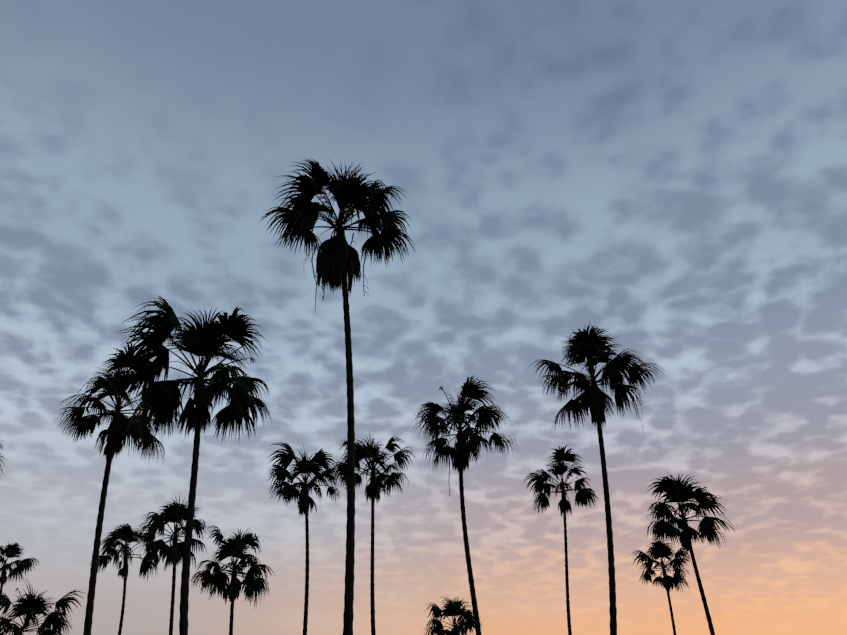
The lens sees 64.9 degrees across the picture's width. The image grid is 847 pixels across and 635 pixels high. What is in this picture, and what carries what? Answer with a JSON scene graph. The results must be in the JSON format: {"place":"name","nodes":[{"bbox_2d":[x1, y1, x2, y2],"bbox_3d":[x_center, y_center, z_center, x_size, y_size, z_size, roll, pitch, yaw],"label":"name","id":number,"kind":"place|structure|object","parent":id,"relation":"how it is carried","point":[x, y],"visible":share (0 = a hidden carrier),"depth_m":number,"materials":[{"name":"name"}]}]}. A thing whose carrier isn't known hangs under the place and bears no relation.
{"place":"outdoors","nodes":[
{"label":"outdoors","id":0,"kind":"place"},
{"bbox_2d":[0,0,846,634],"label":"sky","id":1,"kind":"structure","parent":0,"point":[667,177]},
{"label":"ground","id":2,"kind":"structure","parent":0,"visible":0},
{"bbox_2d":[0,440,4,476],"bbox_3d":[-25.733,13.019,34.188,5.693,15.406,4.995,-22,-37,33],"label":"palm","id":3,"kind":"object","parent":2,"relation":"on","point":[1,457],"visible":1,"depth_m":37.66,"materials":[{"name":"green plant"}]},
{"bbox_2d":[0,543,39,600],"bbox_3d":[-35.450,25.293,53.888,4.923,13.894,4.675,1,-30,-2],"label":"palm","id":4,"kind":"object","parent":2,"relation":"on","point":[10,551],"visible":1,"depth_m":56.33,"materials":[{"name":"black plant"}]},
{"bbox_2d":[0,578,86,634],"bbox_3d":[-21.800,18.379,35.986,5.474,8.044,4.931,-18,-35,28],"label":"palm","id":5,"kind":"object","parent":2,"relation":"on","point":[30,606],"visible":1,"depth_m":36.52,"materials":[{"name":"black plant"}]},
{"bbox_2d":[52,340,183,634],"bbox_3d":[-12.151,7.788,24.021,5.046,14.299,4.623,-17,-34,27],"label":"palm","id":6,"kind":"object","parent":2,"relation":"on","point":[116,434],"visible":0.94,"depth_m":25.55,"materials":[{"name":"black plant"}]},
{"bbox_2d":[90,523,157,634],"bbox_3d":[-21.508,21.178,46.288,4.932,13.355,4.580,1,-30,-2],"label":"palm","id":7,"kind":"object","parent":2,"relation":"on","point":[125,533],"visible":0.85,"depth_m":48.13,"materials":[{"name":"black plant"}]},
{"bbox_2d":[134,494,208,634],"bbox_3d":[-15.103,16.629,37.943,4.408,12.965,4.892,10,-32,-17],"label":"palm","id":8,"kind":"object","parent":2,"relation":"on","point":[174,512],"visible":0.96,"depth_m":39.24,"materials":[{"name":"black plant"}]},
{"bbox_2d":[114,296,271,634],"bbox_3d":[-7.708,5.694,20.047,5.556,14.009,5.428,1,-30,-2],"label":"palm","id":9,"kind":"object","parent":2,"relation":"on","point":[207,340],"visible":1,"depth_m":21.77,"materials":[{"name":"black plant"}]},
{"bbox_2d":[190,525,275,634],"bbox_3d":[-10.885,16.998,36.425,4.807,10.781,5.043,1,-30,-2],"label":"palm","id":10,"kind":"object","parent":2,"relation":"on","point":[217,579],"visible":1,"depth_m":37.42,"materials":[{"name":"black plant"}]},
{"bbox_2d":[265,442,342,634],"bbox_3d":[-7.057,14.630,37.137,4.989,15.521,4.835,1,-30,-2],"label":"palm","id":11,"kind":"object","parent":2,"relation":"on","point":[288,491],"visible":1,"depth_m":39.17,"materials":[{"name":"black plant"}]},
{"bbox_2d":[258,158,414,634],"bbox_3d":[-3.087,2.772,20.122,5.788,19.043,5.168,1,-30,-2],"label":"palm","id":12,"kind":"object","parent":2,"relation":"on","point":[337,260],"visible":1,"depth_m":22.72,"materials":[{"name":"black plant"}]},
{"bbox_2d":[329,434,414,634],"bbox_3d":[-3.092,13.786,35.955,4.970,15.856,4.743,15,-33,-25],"label":"palm","id":13,"kind":"object","parent":2,"relation":"on","point":[374,487],"visible":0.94,"depth_m":38.32,"materials":[{"name":"black plant"}]},
{"bbox_2d":[424,597,481,634],"bbox_3d":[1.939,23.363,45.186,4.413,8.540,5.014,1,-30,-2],"label":"palm","id":14,"kind":"object","parent":2,"relation":"on","point":[453,608],"visible":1,"depth_m":46.32,"materials":[{"name":"black plant"}]},
{"bbox_2d":[409,375,518,634],"bbox_3d":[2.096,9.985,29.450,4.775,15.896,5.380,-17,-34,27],"label":"palm","id":15,"kind":"object","parent":2,"relation":"on","point":[459,452],"visible":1,"depth_m":31.45,"materials":[{"name":"black plant"}]},
{"bbox_2d":[523,444,599,634],"bbox_3d":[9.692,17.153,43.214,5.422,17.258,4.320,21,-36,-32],"label":"palm","id":16,"kind":"object","parent":2,"relation":"on","point":[561,456],"visible":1,"depth_m":46.12,"materials":[{"name":"black plant"}]},
{"bbox_2d":[529,322,665,634],"bbox_3d":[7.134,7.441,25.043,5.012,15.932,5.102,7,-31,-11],"label":"palm","id":17,"kind":"object","parent":2,"relation":"on","point":[592,347],"visible":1,"depth_m":27.09,"materials":[{"name":"black plant"}]},
{"bbox_2d":[631,540,690,634],"bbox_3d":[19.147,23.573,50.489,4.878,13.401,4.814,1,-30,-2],"label":"palm","id":18,"kind":"object","parent":2,"relation":"on","point":[660,550],"visible":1,"depth_m":52.29,"materials":[{"name":"black plant"}]},
{"bbox_2d":[646,472,734,634],"bbox_3d":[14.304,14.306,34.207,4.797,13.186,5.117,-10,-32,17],"label":"palm","id":19,"kind":"object","parent":2,"relation":"on","point":[677,491],"visible":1,"depth_m":35.70,"materials":[{"name":"black plant"}]}
]}

